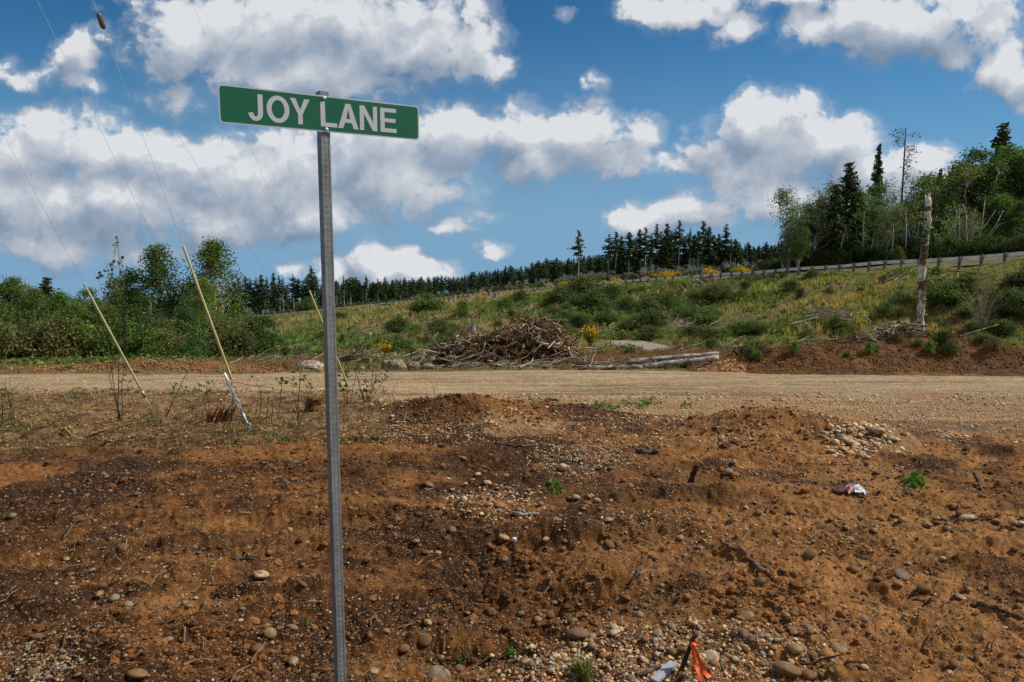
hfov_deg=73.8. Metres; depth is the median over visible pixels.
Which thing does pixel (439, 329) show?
leafy shrub
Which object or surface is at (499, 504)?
cobble
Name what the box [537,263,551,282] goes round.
conifer tree
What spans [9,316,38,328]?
leafy shrub
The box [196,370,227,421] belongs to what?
sapling
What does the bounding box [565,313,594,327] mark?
leafy shrub
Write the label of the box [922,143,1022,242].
alder tree
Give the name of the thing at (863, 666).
cobble
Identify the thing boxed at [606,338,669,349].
path
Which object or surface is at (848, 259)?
leafy shrub
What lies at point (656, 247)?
conifer tree
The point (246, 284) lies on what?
conifer tree
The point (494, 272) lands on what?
conifer tree
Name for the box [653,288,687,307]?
leafy shrub
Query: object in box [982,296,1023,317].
leafy shrub
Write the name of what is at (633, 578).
stick
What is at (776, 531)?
cobble
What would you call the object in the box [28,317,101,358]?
leafy shrub
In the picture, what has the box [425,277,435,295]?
conifer tree
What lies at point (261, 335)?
leafy shrub
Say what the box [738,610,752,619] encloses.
cobble
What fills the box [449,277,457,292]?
conifer tree
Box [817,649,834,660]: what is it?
cobble
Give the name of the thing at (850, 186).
fir tree
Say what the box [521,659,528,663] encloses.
cobble
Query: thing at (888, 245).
bare tree
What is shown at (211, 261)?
alder tree
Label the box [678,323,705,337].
leafy shrub
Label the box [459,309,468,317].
leafy shrub
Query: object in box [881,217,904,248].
bare tree
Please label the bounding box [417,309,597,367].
brush pile
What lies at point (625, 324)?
leafy shrub
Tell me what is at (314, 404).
stump
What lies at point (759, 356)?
leafy shrub
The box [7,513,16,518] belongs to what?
cobble
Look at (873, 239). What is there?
bare tree
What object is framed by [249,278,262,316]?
conifer tree
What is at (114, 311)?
alder tree
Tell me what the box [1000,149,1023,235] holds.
alder tree
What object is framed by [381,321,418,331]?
leafy shrub
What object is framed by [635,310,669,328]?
leafy shrub
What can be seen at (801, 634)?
cobble
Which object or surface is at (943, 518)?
cobble
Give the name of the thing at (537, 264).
conifer tree
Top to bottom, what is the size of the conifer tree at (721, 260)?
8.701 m
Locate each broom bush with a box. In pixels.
[377,339,392,352]
[415,333,422,341]
[581,323,599,344]
[663,270,675,276]
[675,270,682,278]
[702,266,712,277]
[734,264,745,274]
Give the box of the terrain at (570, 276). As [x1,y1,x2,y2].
[12,255,1022,320]
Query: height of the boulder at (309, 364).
0.631 m
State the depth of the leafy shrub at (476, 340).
37.46 m
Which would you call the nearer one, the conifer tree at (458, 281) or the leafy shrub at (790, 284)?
the leafy shrub at (790, 284)
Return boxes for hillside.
[0,256,1023,374]
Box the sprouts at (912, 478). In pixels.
[528,396,930,493]
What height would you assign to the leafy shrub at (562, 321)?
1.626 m
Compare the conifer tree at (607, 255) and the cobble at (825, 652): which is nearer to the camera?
the cobble at (825, 652)
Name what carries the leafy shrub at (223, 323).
on the hillside
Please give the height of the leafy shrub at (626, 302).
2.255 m
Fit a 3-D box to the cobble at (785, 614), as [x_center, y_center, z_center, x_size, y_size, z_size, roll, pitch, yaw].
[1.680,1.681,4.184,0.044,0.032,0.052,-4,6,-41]
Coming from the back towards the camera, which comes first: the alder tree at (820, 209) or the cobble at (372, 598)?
the alder tree at (820, 209)
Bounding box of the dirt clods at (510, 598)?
[0,392,1023,681]
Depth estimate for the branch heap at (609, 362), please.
34.97 m
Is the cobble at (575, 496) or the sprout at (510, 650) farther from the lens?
the cobble at (575, 496)
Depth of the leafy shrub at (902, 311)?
51.07 m
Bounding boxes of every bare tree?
[831,216,855,260]
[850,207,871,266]
[858,227,887,258]
[875,221,899,249]
[875,224,898,253]
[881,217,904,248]
[889,128,921,243]
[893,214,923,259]
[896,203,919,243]
[905,217,930,244]
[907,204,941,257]
[932,228,960,261]
[935,197,1013,243]
[936,219,958,243]
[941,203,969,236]
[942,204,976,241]
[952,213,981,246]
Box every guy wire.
[2,132,159,423]
[40,7,225,385]
[92,2,321,358]
[93,0,251,430]
[191,0,354,401]
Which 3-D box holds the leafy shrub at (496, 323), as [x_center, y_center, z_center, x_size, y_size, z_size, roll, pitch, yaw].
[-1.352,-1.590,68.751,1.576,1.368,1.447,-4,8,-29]
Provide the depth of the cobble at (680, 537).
5.67 m
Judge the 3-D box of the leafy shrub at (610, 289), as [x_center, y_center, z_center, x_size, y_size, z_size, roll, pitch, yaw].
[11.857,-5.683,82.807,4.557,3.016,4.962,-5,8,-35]
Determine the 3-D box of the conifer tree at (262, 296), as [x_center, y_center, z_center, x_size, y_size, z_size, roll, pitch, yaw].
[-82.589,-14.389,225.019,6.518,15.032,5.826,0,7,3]
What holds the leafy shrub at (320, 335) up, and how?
on the hillside
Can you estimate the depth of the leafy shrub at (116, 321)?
46.69 m
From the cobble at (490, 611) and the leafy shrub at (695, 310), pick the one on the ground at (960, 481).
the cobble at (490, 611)
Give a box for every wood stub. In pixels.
[595,577,600,599]
[687,465,698,483]
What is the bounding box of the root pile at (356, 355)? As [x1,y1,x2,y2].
[337,345,373,362]
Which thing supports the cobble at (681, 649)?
on the ground at (960, 481)
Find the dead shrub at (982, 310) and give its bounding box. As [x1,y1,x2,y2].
[949,281,1018,327]
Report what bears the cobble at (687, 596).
on the ground at (960, 481)
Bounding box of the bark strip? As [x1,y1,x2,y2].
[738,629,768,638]
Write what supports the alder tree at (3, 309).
on the hillside
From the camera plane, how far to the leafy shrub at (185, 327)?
54.14 m
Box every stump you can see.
[207,405,236,426]
[303,397,323,413]
[465,319,475,336]
[674,321,694,328]
[720,343,747,357]
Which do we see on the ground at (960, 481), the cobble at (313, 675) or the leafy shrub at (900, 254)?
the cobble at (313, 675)
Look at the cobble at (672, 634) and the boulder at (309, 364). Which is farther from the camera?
the boulder at (309, 364)
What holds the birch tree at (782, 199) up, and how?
on the hillside
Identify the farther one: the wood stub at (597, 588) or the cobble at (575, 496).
the cobble at (575, 496)
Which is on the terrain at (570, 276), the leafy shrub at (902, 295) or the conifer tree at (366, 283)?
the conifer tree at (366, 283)
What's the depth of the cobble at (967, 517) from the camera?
6.57 m
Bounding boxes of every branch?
[675,270,733,296]
[782,302,868,326]
[960,324,998,335]
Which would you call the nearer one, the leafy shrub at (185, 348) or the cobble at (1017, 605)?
the cobble at (1017, 605)
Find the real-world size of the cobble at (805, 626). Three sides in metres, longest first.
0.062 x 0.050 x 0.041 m
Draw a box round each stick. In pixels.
[62,515,83,539]
[64,426,82,439]
[86,423,128,436]
[228,556,283,561]
[363,540,383,558]
[494,441,531,447]
[626,554,647,588]
[634,659,674,676]
[776,480,818,483]
[930,611,934,658]
[972,472,983,490]
[976,601,1023,618]
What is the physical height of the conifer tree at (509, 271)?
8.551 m
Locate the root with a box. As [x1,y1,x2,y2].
[720,538,768,573]
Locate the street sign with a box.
[218,84,418,681]
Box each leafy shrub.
[0,310,32,348]
[0,311,34,356]
[0,320,31,357]
[3,310,101,359]
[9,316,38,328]
[10,331,67,358]
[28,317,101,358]
[34,313,59,355]
[40,314,104,357]
[67,324,109,355]
[68,307,122,333]
[82,312,143,356]
[86,311,145,357]
[92,316,168,356]
[127,323,197,357]
[129,325,169,356]
[131,315,186,356]
[156,326,205,354]
[166,313,219,357]
[168,330,213,359]
[188,322,214,355]
[195,314,256,352]
[201,323,265,357]
[215,318,250,356]
[222,323,256,357]
[232,310,287,354]
[244,322,281,357]
[252,314,285,328]
[279,345,290,355]
[289,296,321,312]
[291,346,308,356]
[312,329,322,338]
[335,311,352,320]
[337,333,346,342]
[347,343,363,352]
[373,329,421,351]
[376,314,412,333]
[381,282,414,300]
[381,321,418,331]
[392,346,400,352]
[401,288,451,312]
[402,347,420,356]
[404,324,424,332]
[406,329,424,336]
[409,306,433,312]
[414,300,439,312]
[419,334,459,356]
[419,335,432,342]
[422,318,453,333]
[428,322,461,339]
[434,329,466,341]
[441,322,463,327]
[450,299,472,315]
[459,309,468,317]
[471,336,487,350]
[483,331,495,347]
[490,319,503,329]
[494,295,515,308]
[504,308,518,318]
[507,288,531,301]
[519,334,534,346]
[524,335,536,346]
[535,295,562,306]
[540,285,578,304]
[542,302,562,313]
[544,317,576,329]
[547,313,566,325]
[554,282,581,291]
[554,310,578,320]
[558,303,575,310]
[562,292,586,305]
[562,325,577,334]
[564,274,608,295]
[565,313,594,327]
[571,286,617,310]
[589,307,626,322]
[592,282,630,302]
[592,301,614,311]
[609,296,640,311]
[614,315,642,332]
[616,330,627,338]
[621,345,635,354]
[625,287,637,294]
[629,307,670,327]
[632,294,666,311]
[633,324,665,340]
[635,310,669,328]
[636,285,648,291]
[638,291,656,307]
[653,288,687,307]
[667,302,690,318]
[672,301,700,320]
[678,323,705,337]
[679,282,689,291]
[683,282,705,298]
[683,305,718,322]
[685,306,726,325]
[689,321,727,340]
[694,282,724,302]
[697,277,707,283]
[702,336,722,349]
[705,305,721,314]
[708,287,739,302]
[718,328,734,337]
[719,319,752,335]
[733,337,773,358]
[734,328,742,336]
[735,289,750,295]
[737,280,752,290]
[742,318,773,334]
[742,344,758,359]
[751,258,776,273]
[754,351,764,360]
[769,256,784,272]
[777,271,787,278]
[777,279,804,291]
[783,255,810,271]
[787,340,802,353]
[791,286,808,298]
[793,249,830,265]
[794,327,821,341]
[803,267,820,277]
[804,247,838,269]
[821,286,837,297]
[825,315,843,328]
[828,247,848,264]
[830,320,859,331]
[835,327,846,336]
[841,252,854,267]
[844,243,864,267]
[847,238,873,266]
[856,287,865,292]
[860,245,881,266]
[863,342,877,353]
[869,244,894,265]
[869,302,899,318]
[877,274,889,281]
[885,245,906,259]
[887,331,906,341]
[888,241,919,259]
[888,290,915,304]
[894,306,909,317]
[895,233,929,259]
[907,272,960,296]
[912,337,923,345]
[913,239,950,257]
[923,340,940,354]
[925,278,977,305]
[928,243,946,261]
[930,265,943,274]
[931,234,963,257]
[931,329,955,345]
[938,339,962,354]
[944,272,990,295]
[951,240,972,256]
[951,301,977,316]
[957,284,973,293]
[959,321,995,334]
[963,233,994,255]
[968,235,1004,255]
[968,298,980,307]
[969,330,993,341]
[980,317,1023,336]
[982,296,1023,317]
[982,336,1005,349]
[989,237,1023,253]
[990,285,1023,315]
[993,234,1006,251]
[995,328,1005,335]
[998,268,1023,290]
[999,269,1023,287]
[1001,232,1023,255]
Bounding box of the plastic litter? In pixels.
[831,483,868,494]
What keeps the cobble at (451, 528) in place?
on the ground at (960, 481)
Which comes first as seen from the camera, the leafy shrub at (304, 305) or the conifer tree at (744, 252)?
the leafy shrub at (304, 305)
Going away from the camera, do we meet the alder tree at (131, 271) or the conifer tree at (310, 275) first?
the alder tree at (131, 271)
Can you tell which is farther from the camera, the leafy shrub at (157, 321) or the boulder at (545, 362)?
the leafy shrub at (157, 321)
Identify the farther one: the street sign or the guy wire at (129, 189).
the guy wire at (129, 189)
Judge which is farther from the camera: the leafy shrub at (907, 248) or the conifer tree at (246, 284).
the conifer tree at (246, 284)
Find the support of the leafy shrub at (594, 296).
on the hillside
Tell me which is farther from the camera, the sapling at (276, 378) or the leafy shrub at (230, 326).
the leafy shrub at (230, 326)
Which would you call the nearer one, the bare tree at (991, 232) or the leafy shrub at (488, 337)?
the leafy shrub at (488, 337)
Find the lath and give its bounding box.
[650,660,676,681]
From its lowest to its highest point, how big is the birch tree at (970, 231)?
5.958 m
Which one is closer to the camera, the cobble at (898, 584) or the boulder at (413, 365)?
the cobble at (898, 584)
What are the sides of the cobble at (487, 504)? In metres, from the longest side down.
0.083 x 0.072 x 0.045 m
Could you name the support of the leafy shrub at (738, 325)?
on the hillside
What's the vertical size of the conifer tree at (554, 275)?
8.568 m
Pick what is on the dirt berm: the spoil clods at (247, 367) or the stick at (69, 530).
the spoil clods at (247, 367)
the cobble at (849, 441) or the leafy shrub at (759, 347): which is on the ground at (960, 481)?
the cobble at (849, 441)
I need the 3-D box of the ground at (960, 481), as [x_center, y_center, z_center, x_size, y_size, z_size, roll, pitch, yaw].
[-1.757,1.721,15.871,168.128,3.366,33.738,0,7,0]
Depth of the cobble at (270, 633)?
3.94 m
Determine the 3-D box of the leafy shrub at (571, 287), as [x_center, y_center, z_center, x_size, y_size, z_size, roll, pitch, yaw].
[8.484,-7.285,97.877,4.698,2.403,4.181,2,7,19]
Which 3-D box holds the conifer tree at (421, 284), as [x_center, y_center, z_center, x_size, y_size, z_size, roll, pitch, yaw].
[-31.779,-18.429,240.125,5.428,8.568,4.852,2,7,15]
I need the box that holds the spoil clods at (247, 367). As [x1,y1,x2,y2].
[34,334,1023,374]
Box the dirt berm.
[0,337,1023,376]
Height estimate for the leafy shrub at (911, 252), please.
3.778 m
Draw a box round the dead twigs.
[0,387,1023,681]
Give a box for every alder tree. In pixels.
[0,273,51,320]
[0,290,20,316]
[4,285,57,324]
[22,309,57,328]
[41,288,77,318]
[53,301,96,323]
[67,287,110,319]
[86,272,135,317]
[95,302,135,324]
[100,265,154,323]
[118,242,198,322]
[120,295,178,331]
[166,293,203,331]
[170,236,253,329]
[184,275,228,337]
[777,235,795,267]
[782,219,816,273]
[792,201,823,246]
[809,197,830,264]
[865,194,897,250]
[884,229,904,251]
[897,197,922,243]
[899,171,942,204]
[915,159,1005,240]
[915,178,945,205]
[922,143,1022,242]
[941,168,1002,243]
[942,160,1023,235]
[962,192,1023,243]
[976,143,1023,229]
[991,198,1023,238]
[993,151,1023,238]
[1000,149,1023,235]
[1006,157,1023,198]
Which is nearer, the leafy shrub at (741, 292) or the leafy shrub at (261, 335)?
the leafy shrub at (261, 335)
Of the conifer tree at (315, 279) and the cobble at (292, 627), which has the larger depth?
the conifer tree at (315, 279)
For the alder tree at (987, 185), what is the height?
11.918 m
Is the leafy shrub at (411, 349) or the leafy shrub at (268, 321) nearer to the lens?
the leafy shrub at (411, 349)
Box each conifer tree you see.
[227,281,240,313]
[231,277,245,319]
[240,276,249,310]
[242,279,257,317]
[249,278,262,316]
[253,274,271,314]
[265,277,271,313]
[267,273,281,313]
[276,276,281,311]
[278,278,286,312]
[285,275,302,310]
[291,279,304,310]
[300,275,316,302]
[304,266,319,301]
[307,273,320,300]
[335,286,342,303]
[339,276,345,289]
[339,283,347,303]
[345,276,361,304]
[346,288,354,302]
[347,277,357,302]
[352,280,365,301]
[363,275,370,302]
[367,281,377,300]
[374,278,380,291]
[376,281,386,299]
[388,280,397,299]
[397,279,403,294]
[408,278,416,297]
[415,276,427,294]
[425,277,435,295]
[431,277,437,293]
[435,275,445,291]
[446,277,451,292]
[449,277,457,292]
[455,278,461,288]
[465,272,477,289]
[468,271,481,289]
[477,272,483,285]
[481,270,488,288]
[488,270,500,283]
[493,269,500,284]
[500,266,509,285]
[505,265,516,281]
[506,266,518,285]
[516,266,525,280]
[523,266,529,283]
[527,262,538,277]
[534,260,539,278]
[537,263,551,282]
[539,258,552,280]
[549,260,560,279]
[554,258,563,280]
[562,258,574,279]
[567,230,585,276]
[572,256,586,275]
[581,256,587,273]
[583,255,595,276]
[591,255,596,274]
[594,254,603,271]
[601,234,615,280]
[602,257,609,272]
[603,231,621,277]
[606,258,614,275]
[608,236,631,275]
[619,232,639,277]
[629,238,640,276]
[634,229,647,275]
[635,227,650,274]
[641,254,647,272]
[645,233,655,274]
[650,223,659,271]
[651,231,671,271]
[656,223,677,269]
[669,231,678,263]
[672,220,686,270]
[672,229,684,272]
[675,238,693,270]
[684,229,696,269]
[687,234,698,271]
[691,231,706,271]
[695,221,708,268]
[698,227,719,268]
[712,238,720,263]
[714,233,726,267]
[718,224,733,266]
[727,239,743,265]
[728,239,734,267]
[734,242,743,266]
[743,244,749,265]
[743,244,756,264]
[755,246,762,260]
[757,242,772,260]
[772,243,784,256]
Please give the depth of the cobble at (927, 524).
6.16 m
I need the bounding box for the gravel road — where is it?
[0,370,1023,445]
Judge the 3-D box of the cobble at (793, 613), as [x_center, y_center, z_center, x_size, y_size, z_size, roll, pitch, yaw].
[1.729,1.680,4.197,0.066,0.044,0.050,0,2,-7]
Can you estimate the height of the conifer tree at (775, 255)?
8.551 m
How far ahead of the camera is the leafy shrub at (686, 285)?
80.78 m
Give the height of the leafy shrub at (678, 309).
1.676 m
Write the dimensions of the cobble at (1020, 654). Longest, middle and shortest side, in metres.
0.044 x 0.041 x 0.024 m
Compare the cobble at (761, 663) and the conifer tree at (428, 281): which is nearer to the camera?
the cobble at (761, 663)
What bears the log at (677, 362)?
on the hillside
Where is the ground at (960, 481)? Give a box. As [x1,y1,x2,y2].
[0,369,1023,681]
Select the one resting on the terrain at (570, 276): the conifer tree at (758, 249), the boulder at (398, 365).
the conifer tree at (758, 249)
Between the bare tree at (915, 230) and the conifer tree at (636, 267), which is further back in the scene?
the conifer tree at (636, 267)
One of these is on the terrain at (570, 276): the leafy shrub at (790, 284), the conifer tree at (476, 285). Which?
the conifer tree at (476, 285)
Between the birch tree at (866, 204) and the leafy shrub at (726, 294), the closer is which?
the leafy shrub at (726, 294)
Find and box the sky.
[0,0,1023,308]
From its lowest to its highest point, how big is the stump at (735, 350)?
0.798 m
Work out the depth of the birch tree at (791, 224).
86.92 m
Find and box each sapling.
[0,377,22,425]
[96,236,137,419]
[166,357,194,415]
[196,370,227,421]
[230,376,287,421]
[253,375,285,415]
[265,390,274,422]
[285,356,312,426]
[337,356,360,404]
[347,341,391,400]
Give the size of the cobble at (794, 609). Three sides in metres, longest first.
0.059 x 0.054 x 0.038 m
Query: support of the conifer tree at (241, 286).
on the hillside
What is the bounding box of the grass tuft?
[564,650,598,681]
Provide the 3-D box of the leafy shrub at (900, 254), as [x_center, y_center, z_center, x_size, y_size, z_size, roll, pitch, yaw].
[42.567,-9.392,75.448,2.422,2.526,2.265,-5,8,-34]
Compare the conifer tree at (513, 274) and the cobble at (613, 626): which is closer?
the cobble at (613, 626)
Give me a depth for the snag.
37.13 m
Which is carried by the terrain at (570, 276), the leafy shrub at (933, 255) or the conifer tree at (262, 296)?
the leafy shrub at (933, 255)
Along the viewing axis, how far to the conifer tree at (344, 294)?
261.07 m
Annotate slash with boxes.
[230,262,1023,369]
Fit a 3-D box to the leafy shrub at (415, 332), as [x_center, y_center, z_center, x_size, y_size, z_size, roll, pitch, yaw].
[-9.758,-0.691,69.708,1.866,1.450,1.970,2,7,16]
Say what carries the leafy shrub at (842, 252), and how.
on the terrain at (570, 276)
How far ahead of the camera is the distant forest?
251.01 m
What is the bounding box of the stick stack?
[863,319,931,340]
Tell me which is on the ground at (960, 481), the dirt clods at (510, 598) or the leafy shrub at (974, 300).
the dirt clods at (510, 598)
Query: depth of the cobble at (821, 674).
3.52 m
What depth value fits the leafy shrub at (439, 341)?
38.27 m
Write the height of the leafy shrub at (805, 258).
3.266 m
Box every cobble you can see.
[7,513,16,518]
[26,668,39,676]
[31,633,41,639]
[58,655,65,660]
[95,590,103,596]
[98,582,106,588]
[109,594,119,601]
[117,543,128,550]
[123,601,132,606]
[126,668,147,678]
[165,636,172,642]
[248,617,259,625]
[251,644,263,653]
[252,570,268,578]
[262,623,269,628]
[263,627,276,638]
[266,549,271,555]
[286,624,297,630]
[287,656,297,664]
[299,581,306,586]
[310,673,317,677]
[363,556,372,562]
[368,595,376,601]
[370,667,377,673]
[383,628,389,632]
[398,644,409,652]
[418,633,431,646]
[423,619,431,625]
[424,481,432,486]
[428,665,451,681]
[447,526,455,531]
[454,664,463,671]
[460,496,466,501]
[483,480,491,484]
[484,502,491,506]
[485,607,495,615]
[494,502,506,507]
[498,534,509,541]
[516,610,524,615]
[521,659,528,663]
[528,660,534,666]
[533,616,541,622]
[545,610,554,618]
[558,463,566,470]
[565,627,589,639]
[569,617,577,622]
[569,641,575,647]
[570,671,579,678]
[572,494,579,499]
[587,633,594,638]
[587,641,595,649]
[593,498,600,503]
[599,652,607,659]
[604,517,612,521]
[604,539,613,548]
[608,629,616,635]
[610,623,617,628]
[621,595,630,600]
[626,674,635,681]
[628,657,636,664]
[635,611,643,617]
[639,657,648,662]
[641,635,648,642]
[649,554,658,559]
[652,630,661,636]
[667,623,674,630]
[667,648,675,655]
[668,631,676,637]
[677,535,683,540]
[677,647,685,651]
[684,593,690,599]
[693,631,702,636]
[696,624,702,630]
[703,650,718,659]
[704,664,710,669]
[708,659,716,665]
[721,468,732,474]
[730,630,738,637]
[731,656,737,661]
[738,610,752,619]
[741,645,749,652]
[752,576,765,585]
[755,509,762,514]
[758,661,764,666]
[769,644,776,649]
[772,661,801,677]
[773,529,780,534]
[775,627,783,632]
[779,568,787,571]
[782,612,789,617]
[786,626,795,631]
[788,509,796,514]
[788,610,797,616]
[788,643,802,653]
[789,607,797,612]
[789,630,797,635]
[798,631,804,636]
[800,669,816,680]
[802,624,813,628]
[803,549,816,558]
[807,629,813,633]
[807,650,817,657]
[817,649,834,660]
[817,671,825,677]
[826,449,835,452]
[829,642,847,653]
[832,522,840,527]
[834,433,848,439]
[845,439,859,445]
[849,565,857,572]
[857,514,864,519]
[859,663,868,669]
[860,615,868,622]
[868,427,885,434]
[874,576,881,580]
[887,435,900,440]
[893,581,903,587]
[894,569,909,580]
[898,517,906,522]
[916,584,931,593]
[917,597,925,601]
[923,522,932,527]
[932,520,941,524]
[938,556,945,560]
[940,516,947,521]
[942,526,949,531]
[948,659,959,667]
[954,593,965,599]
[955,510,963,515]
[959,514,974,521]
[963,586,971,591]
[991,519,1000,523]
[1000,524,1009,528]
[1009,519,1018,526]
[1010,546,1018,551]
[1013,588,1021,594]
[1013,603,1022,608]
[1017,651,1023,658]
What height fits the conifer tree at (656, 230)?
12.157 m
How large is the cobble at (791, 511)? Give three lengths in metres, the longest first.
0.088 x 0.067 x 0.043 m
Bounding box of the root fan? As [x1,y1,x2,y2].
[953,307,995,332]
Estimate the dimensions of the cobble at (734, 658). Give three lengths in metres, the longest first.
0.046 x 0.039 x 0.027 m
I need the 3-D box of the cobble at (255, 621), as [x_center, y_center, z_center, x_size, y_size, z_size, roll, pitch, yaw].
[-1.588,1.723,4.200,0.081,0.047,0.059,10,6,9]
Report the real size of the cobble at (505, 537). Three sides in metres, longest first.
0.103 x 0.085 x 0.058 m
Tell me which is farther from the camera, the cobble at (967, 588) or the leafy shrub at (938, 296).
the leafy shrub at (938, 296)
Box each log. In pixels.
[436,341,469,351]
[453,340,474,345]
[512,511,539,515]
[580,363,642,369]
[625,351,718,364]
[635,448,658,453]
[639,355,718,368]
[662,362,707,367]
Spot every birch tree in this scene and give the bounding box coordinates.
[763,184,810,271]
[771,198,818,272]
[796,184,852,269]
[807,175,855,228]
[846,174,910,243]
[856,189,876,242]
[871,202,910,263]
[881,190,911,239]
[888,171,937,237]
[890,199,937,243]
[919,190,970,244]
[920,160,992,256]
[957,205,988,242]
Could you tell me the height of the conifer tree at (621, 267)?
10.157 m
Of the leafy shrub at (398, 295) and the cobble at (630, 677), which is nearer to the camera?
the cobble at (630, 677)
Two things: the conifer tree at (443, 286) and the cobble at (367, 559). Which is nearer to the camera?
the cobble at (367, 559)
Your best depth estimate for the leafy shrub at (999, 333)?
45.07 m
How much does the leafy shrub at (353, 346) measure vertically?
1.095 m
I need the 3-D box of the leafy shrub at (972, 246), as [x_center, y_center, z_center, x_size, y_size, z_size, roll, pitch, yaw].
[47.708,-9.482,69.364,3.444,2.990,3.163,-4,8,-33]
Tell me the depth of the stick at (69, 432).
11.07 m
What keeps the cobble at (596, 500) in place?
on the ground at (960, 481)
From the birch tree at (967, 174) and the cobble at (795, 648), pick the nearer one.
the cobble at (795, 648)
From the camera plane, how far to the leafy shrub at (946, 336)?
32.97 m
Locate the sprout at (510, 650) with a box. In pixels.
[504,646,514,656]
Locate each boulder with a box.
[296,360,323,371]
[381,360,389,368]
[387,360,406,370]
[407,362,419,370]
[421,363,433,369]
[541,361,550,368]
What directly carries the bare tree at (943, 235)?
on the terrain at (570, 276)
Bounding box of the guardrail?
[230,251,1023,317]
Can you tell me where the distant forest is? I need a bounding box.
[2,234,936,318]
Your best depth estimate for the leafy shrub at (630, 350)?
39.98 m
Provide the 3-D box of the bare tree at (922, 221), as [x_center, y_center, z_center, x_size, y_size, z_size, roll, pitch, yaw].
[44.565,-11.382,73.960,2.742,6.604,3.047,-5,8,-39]
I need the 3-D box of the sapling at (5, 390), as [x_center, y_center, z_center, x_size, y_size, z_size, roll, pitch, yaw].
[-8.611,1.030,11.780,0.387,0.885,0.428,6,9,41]
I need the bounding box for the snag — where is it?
[910,194,935,334]
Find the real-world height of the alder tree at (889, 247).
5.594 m
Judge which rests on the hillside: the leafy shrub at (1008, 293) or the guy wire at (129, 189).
the leafy shrub at (1008, 293)
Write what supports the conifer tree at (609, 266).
on the terrain at (570, 276)
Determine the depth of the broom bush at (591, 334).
48.90 m
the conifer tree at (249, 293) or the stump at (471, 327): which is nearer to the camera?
the stump at (471, 327)
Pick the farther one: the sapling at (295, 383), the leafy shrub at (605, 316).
the leafy shrub at (605, 316)
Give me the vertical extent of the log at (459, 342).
0.416 m
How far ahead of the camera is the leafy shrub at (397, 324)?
77.07 m
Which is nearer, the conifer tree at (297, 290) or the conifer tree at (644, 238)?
the conifer tree at (644, 238)
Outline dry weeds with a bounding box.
[0,385,400,450]
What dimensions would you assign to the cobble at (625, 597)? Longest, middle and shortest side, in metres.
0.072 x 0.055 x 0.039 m
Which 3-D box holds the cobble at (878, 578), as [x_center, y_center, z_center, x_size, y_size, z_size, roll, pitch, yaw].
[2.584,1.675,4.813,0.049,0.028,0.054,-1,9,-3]
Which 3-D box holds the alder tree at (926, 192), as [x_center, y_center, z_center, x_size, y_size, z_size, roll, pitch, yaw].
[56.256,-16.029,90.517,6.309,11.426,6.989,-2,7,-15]
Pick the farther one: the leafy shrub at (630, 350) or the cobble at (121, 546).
the leafy shrub at (630, 350)
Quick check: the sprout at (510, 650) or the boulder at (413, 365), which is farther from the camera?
the boulder at (413, 365)
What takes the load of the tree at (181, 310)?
on the hillside
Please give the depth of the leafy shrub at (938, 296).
50.15 m
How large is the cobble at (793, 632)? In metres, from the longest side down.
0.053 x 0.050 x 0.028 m
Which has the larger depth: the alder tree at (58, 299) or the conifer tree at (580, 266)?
the conifer tree at (580, 266)
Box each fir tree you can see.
[28,277,60,320]
[798,212,813,270]
[816,184,852,268]
[837,161,870,252]
[846,191,874,266]
[866,143,886,243]
[931,168,942,241]
[987,121,1016,238]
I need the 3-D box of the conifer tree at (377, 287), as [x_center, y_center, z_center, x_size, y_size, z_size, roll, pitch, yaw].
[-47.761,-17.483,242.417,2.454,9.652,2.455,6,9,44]
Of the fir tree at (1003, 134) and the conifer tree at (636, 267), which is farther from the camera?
the conifer tree at (636, 267)
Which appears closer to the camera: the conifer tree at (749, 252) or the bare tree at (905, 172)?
the bare tree at (905, 172)
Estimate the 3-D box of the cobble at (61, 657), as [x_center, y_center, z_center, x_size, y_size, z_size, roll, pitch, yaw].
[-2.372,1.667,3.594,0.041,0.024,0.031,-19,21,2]
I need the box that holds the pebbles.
[0,416,1023,681]
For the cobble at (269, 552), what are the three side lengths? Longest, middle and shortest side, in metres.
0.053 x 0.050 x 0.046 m
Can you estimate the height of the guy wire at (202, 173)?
6.678 m
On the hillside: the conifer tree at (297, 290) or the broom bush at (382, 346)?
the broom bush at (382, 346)
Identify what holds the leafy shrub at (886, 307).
on the hillside
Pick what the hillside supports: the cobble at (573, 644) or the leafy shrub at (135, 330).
the leafy shrub at (135, 330)
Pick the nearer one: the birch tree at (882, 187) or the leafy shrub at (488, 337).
the leafy shrub at (488, 337)
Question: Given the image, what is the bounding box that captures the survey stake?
[677,634,711,680]
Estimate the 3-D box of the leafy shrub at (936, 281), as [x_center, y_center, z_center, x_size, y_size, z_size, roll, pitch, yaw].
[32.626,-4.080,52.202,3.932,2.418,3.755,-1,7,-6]
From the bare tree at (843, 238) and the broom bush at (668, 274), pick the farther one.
the broom bush at (668, 274)
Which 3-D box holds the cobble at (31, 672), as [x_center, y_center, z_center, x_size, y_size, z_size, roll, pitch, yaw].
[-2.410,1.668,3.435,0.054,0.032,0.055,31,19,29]
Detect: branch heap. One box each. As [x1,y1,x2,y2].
[592,349,632,364]
[799,332,851,344]
[807,334,896,344]
[841,331,898,343]
[912,326,975,339]
[947,322,1016,345]
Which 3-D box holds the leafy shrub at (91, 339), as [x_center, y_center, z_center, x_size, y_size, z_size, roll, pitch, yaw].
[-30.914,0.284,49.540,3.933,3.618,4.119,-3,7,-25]

